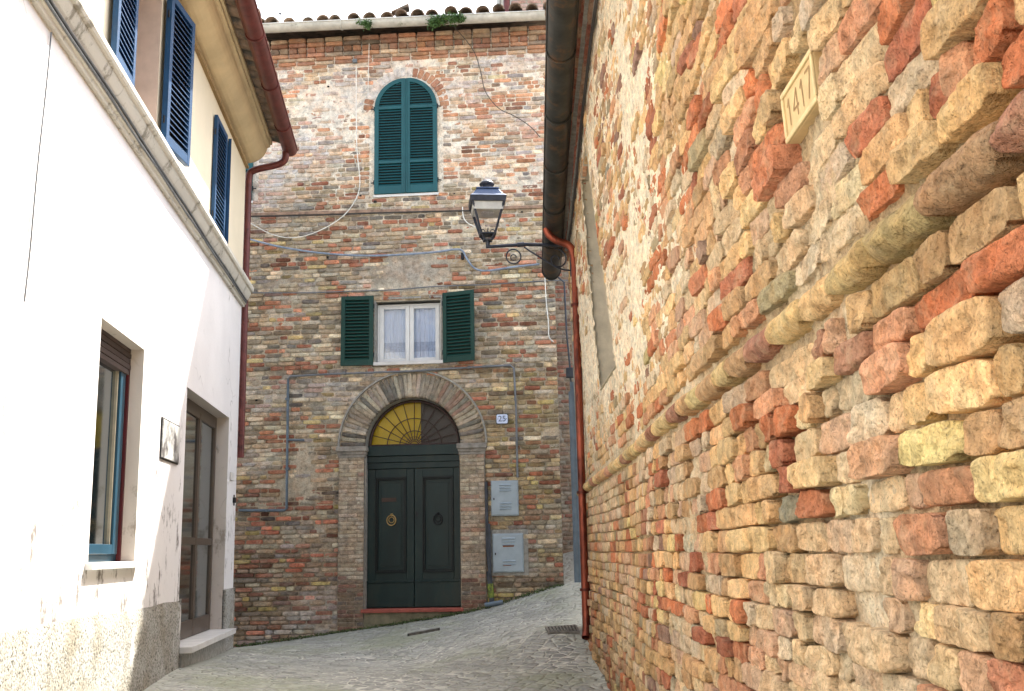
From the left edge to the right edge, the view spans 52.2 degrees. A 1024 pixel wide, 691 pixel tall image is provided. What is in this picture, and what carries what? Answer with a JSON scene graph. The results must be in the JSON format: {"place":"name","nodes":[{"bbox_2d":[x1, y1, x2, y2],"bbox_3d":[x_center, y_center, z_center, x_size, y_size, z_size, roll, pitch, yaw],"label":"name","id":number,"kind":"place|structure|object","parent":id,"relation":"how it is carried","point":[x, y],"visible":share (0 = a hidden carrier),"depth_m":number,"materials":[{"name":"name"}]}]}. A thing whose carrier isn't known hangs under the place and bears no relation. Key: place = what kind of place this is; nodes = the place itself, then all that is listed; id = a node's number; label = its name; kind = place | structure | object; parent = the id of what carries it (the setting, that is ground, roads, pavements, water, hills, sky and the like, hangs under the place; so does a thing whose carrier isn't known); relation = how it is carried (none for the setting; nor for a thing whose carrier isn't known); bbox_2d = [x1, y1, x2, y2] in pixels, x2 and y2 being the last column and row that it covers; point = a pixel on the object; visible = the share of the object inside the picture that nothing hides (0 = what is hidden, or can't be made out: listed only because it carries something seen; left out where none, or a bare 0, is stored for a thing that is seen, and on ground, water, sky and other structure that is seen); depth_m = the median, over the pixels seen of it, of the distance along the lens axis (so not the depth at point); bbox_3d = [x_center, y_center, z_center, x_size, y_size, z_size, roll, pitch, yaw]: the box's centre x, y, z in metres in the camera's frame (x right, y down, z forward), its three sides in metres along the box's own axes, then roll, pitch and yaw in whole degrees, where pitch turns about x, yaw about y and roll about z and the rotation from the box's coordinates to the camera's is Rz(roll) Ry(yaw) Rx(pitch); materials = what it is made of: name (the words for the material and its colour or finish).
{"place":"outdoors","nodes":[
{"label":"outdoors","id":0,"kind":"place"},
{"bbox_2d":[256,0,495,21],"label":"sky","id":1,"kind":"structure","parent":0,"point":[297,10],"materials":[{"name":"white"}]},
{"bbox_2d":[144,551,609,690],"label":"paved street","id":2,"kind":"structure","parent":0,"point":[511,645],"depth_m":9.91,"materials":[{"name":"grey stone"}]},
{"bbox_2d":[0,0,297,690],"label":"white house","id":3,"kind":"structure","parent":2,"relation":"on","point":[120,331],"depth_m":7.36,"materials":[{"name":"paint"}]},
{"bbox_2d":[23,32,51,301],"bbox_3d":[-2.540,-0.984,5.601,0.010,1.566,0.124,0,-11,-6],"label":"cable","id":4,"kind":"object","parent":3,"relation":"attached to","point":[37,168],"depth_m":5.58,"materials":[{"name":"grey plastic"}]},
{"bbox_2d":[85,328,141,569],"bbox_3d":[-2.827,0.709,7.155,0.345,1.611,1.220,0,-11,-6],"label":"window","id":5,"kind":"structure","parent":3,"relation":"in","point":[108,483],"depth_m":7.39,"materials":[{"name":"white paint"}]},
{"bbox_2d":[44,0,247,303],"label":"cable run","id":6,"kind":"object","parent":3,"relation":"attached to","point":[90,63],"visible":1,"depth_m":7.22,"materials":[{"name":"grey plastic"}]},
{"bbox_2d":[160,417,179,464],"bbox_3d":[-2.835,0.798,8.672,0.016,0.334,0.644,0,-11,-6],"label":"metal plate","id":7,"kind":"object","parent":3,"relation":"attached to","point":[170,441],"visible":1,"depth_m":8.60,"materials":[{"name":"metal"}]},
{"bbox_2d":[179,398,235,667],"bbox_3d":[-3.100,1.965,10.197,0.480,2.799,2.300,0,-11,-6],"label":"door","id":8,"kind":"structure","parent":3,"relation":"in","point":[198,642],"depth_m":10.40,"materials":[{"name":"brown wood"}]},
{"bbox_2d":[230,472,233,480],"bbox_3d":[-3.121,1.459,11.647,0.013,0.090,0.200,0,-11,-6],"label":"name plate","id":9,"kind":"object","parent":3,"relation":"attached to","point":[232,476],"visible":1,"depth_m":11.64,"materials":[{"name":"stone"}]},
{"bbox_2d":[237,151,288,457],"bbox_3d":[-2.966,-0.542,12.473,0.535,3.748,0.105,-1,-11,0],"label":"drainpipe","id":10,"kind":"object","parent":3,"relation":"attached to","point":[281,162],"visible":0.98,"depth_m":12.42,"materials":[{"name":"metal"}]},
{"bbox_2d":[233,1,563,646],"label":"brick house","id":11,"kind":"structure","parent":2,"relation":"on","point":[380,519],"depth_m":13.85,"materials":[{"name":"brick"}]},
{"bbox_2d":[245,163,255,203],"bbox_3d":[-3.997,-2.778,14.529,0.934,1.710,0.082,-2,-11,4],"label":"arched window","id":12,"kind":"structure","parent":11,"relation":"in","point":[250,164],"depth_m":14.39,"materials":[{"name":"teal paint"}]},
{"bbox_2d":[239,379,303,511],"bbox_3d":[-3.131,1.303,13.660,0.844,1.731,0.055,-2,-11,4],"label":"gas pipe","id":13,"kind":"object","parent":11,"relation":"attached to","point":[286,469],"visible":1,"depth_m":13.57,"materials":[{"name":"grey metal"}]},
{"bbox_2d":[251,65,359,237],"bbox_3d":[-2.849,-2.667,14.367,1.556,2.466,0.014,-2,-11,4],"label":"white cable","id":14,"kind":"object","parent":11,"relation":"attached to","point":[359,175],"visible":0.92,"depth_m":14.21,"materials":[{"name":"white plastic"}]},
{"bbox_2d":[251,210,468,216],"bbox_3d":[-2.087,-1.786,14.146,3.071,0.077,0.022,-2,-11,4],"label":"ledge cable","id":15,"kind":"object","parent":11,"relation":"on","point":[360,213],"visible":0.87,"depth_m":14.13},
{"bbox_2d":[355,16,372,30],"bbox_3d":[-2.022,-4.394,14.310,0.261,0.210,0.220,0,-11,-6],"label":"gutter plant","id":16,"kind":"object","parent":11,"relation":"in","point":[366,23],"visible":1,"depth_m":14.28,"materials":[{"name":"green plant"}]},
{"bbox_2d":[250,238,539,271],"bbox_3d":[-1.620,-1.235,14.002,3.972,0.613,0.028,-2,-11,4],"label":"cable bundle","id":17,"kind":"object","parent":11,"relation":"attached to","point":[446,250],"visible":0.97,"depth_m":13.98,"materials":[{"name":"grey plastic"}]},
{"bbox_2d":[287,364,518,477],"bbox_3d":[-1.442,1.017,13.576,3.033,1.468,0.068,-2,-11,4],"label":"conduit","id":18,"kind":"object","parent":11,"relation":"attached to","point":[453,368],"visible":1,"depth_m":13.63,"materials":[{"name":"grey metal"}]},
{"bbox_2d":[371,78,440,197],"bbox_3d":[-1.456,-2.867,14.347,0.977,1.710,0.082,-2,-11,4],"label":"arched window","id":19,"kind":"structure","parent":11,"relation":"in","point":[405,109],"depth_m":14.32,"materials":[{"name":"teal paint"}]},
{"bbox_2d":[373,295,442,365],"bbox_3d":[-1.364,-0.179,13.942,0.927,0.925,0.295,-2,-11,4],"label":"window","id":20,"kind":"structure","parent":11,"relation":"in","point":[405,332],"depth_m":13.95,"materials":[{"name":"white paint"}]},
{"bbox_2d":[253,280,567,292],"bbox_3d":[-1.375,-0.769,13.912,4.242,0.056,0.016,-2,-11,4],"label":"thin wire","id":21,"kind":"object","parent":11,"relation":"attached to","point":[411,288],"visible":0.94,"depth_m":13.90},
{"bbox_2d":[544,277,553,341],"bbox_3d":[0.484,-0.505,13.695,0.100,0.946,0.014,-2,-11,4],"label":"end wire","id":22,"kind":"object","parent":21,"relation":"hanging from","point":[547,310],"visible":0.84,"depth_m":13.68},
{"bbox_2d":[367,444,460,607],"bbox_3d":[-1.261,2.318,13.482,1.250,2.055,0.110,-2,-11,4],"label":"door","id":23,"kind":"structure","parent":11,"relation":"in","point":[409,564],"depth_m":13.49,"materials":[{"name":"paint"}]},
{"bbox_2d":[425,10,466,30],"bbox_3d":[-0.872,-4.428,14.228,0.623,0.285,0.295,-3,-11,7],"label":"gutter plant","id":24,"kind":"object","parent":11,"relation":"in","point":[437,20],"visible":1,"depth_m":14.20,"materials":[{"name":"green plant"}]},
{"bbox_2d":[462,207,481,226],"bbox_3d":[-0.540,-1.727,14.013,0.261,0.287,0.016,-2,-11,4],"label":"lamp wire","id":25,"kind":"object","parent":11,"relation":"attached to","point":[466,221],"visible":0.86,"depth_m":14.00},
{"bbox_2d":[484,482,493,601],"bbox_3d":[-0.285,2.469,13.171,0.101,1.495,0.086,0,-11,-6],"label":"cable duct","id":26,"kind":"object","parent":11,"relation":"attached to","point":[489,572],"visible":1,"depth_m":13.13,"materials":[{"name":"grey metal"}]},
{"bbox_2d":[453,26,539,136],"bbox_3d":[-0.297,-3.711,14.319,1.329,1.895,0.012,-2,-11,4],"label":"hanging wire","id":27,"kind":"object","parent":11,"relation":"attached to","point":[484,88],"visible":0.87,"depth_m":14.26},
{"bbox_2d":[496,414,507,423],"bbox_3d":[-0.128,0.949,13.498,0.161,0.135,0.022,-2,-11,4],"label":"number plaque","id":28,"kind":"object","parent":11,"relation":"attached to","point":[501,418],"visible":1,"depth_m":13.49,"materials":[{"name":"ceramic"}]},
{"bbox_2d":[491,480,518,515],"bbox_3d":[-0.091,1.944,13.299,0.348,0.444,0.090,-2,-11,4],"label":"meter box","id":29,"kind":"object","parent":11,"relation":"attached to","point":[504,498],"visible":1,"depth_m":13.27,"materials":[{"name":"paint"}]},
{"bbox_2d":[492,481,517,514],"bbox_3d":[-0.094,1.938,13.267,0.324,0.416,0.025,-2,-11,4],"label":"box door","id":30,"kind":"structure","parent":29,"relation":"in","point":[504,494],"depth_m":13.27,"materials":[{"name":"paint"}]},
{"bbox_2d":[490,529,528,575],"bbox_3d":[-0.034,2.608,13.165,0.480,0.570,0.090,-2,-11,4],"label":"meter box","id":31,"kind":"object","parent":11,"relation":"attached to","point":[509,552],"visible":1,"depth_m":13.14,"materials":[{"name":"paint"}]},
{"bbox_2d":[493,534,522,571],"bbox_3d":[-0.052,2.607,13.133,0.366,0.452,0.025,-2,-11,4],"label":"box door","id":32,"kind":"structure","parent":31,"relation":"in","point":[507,549],"depth_m":13.14,"materials":[{"name":"paint"}]},
{"bbox_2d":[408,627,439,635],"bbox_3d":[-1.020,3.305,12.062,0.371,0.086,0.053,0,-11,-6],"label":"drain grate","id":33,"kind":"object","parent":2,"relation":"on","point":[424,631],"visible":1,"depth_m":12.04,"materials":[{"name":"metal"}]},
{"bbox_2d":[484,600,502,606],"bbox_3d":[-0.226,3.207,12.977,0.235,0.090,0.068,-1,-11,-1],"label":"pipe offcut","id":34,"kind":"object","parent":2,"relation":"on","point":[494,603],"visible":1,"depth_m":12.95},
{"bbox_2d":[496,0,573,552],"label":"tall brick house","id":35,"kind":"structure","parent":2,"relation":"on","point":[564,435],"depth_m":15.86,"materials":[{"name":"brick"}]},
{"bbox_2d":[545,624,579,634],"bbox_3d":[0.500,2.822,10.362,0.315,0.084,0.246,0,-11,-6],"label":"drain grate","id":36,"kind":"object","parent":2,"relation":"on","point":[572,629],"visible":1,"depth_m":10.32,"materials":[{"name":"metal"}]},
{"bbox_2d":[568,382,580,581],"bbox_3d":[0.761,1.620,12.552,0.100,2.392,0.100,0,-11,-6],"label":"blue pipe","id":37,"kind":"object","parent":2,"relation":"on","point":[575,505],"visible":0.73,"depth_m":12.50,"materials":[{"name":"metal"}]},
{"bbox_2d":[558,277,572,381],"bbox_3d":[0.670,-0.169,12.863,0.183,1.431,0.092,0,-11,-6],"label":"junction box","id":38,"kind":"object","parent":37,"relation":"attached to","point":[569,371],"visible":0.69,"depth_m":12.86,"materials":[{"name":"grey plastic"}]},
{"bbox_2d":[541,0,1023,690],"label":"old brick building","id":39,"kind":"structure","parent":2,"relation":"on","point":[797,236],"depth_m":2.69,"materials":[{"name":"brick"}]},
{"bbox_2d":[468,179,570,276],"bbox_3d":[0.099,-1.208,10.694,1.068,1.017,0.369,0,-11,-6],"label":"street lamp","id":40,"kind":"object","parent":39,"relation":"attached to","point":[487,199],"visible":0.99,"depth_m":10.61,"materials":[{"name":"metal"}]},
{"bbox_2d":[543,227,590,639],"bbox_3d":[0.582,0.770,10.025,0.471,3.979,0.130,0,-11,-6],"label":"copper drainpipe","id":41,"kind":"object","parent":39,"relation":"attached to","point":[585,589],"visible":0.88,"depth_m":9.99,"materials":[{"name":"brown metal"}]},
{"bbox_2d":[568,0,597,240],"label":"eave cable","id":42,"kind":"object","parent":39,"relation":"attached to","point":[586,82],"visible":0.94,"depth_m":8.03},
{"bbox_2d":[233,584,563,647],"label":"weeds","id":43,"kind":"object","parent":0,"point":[375,626],"visible":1,"depth_m":13.05,"materials":[{"name":"green plant"}]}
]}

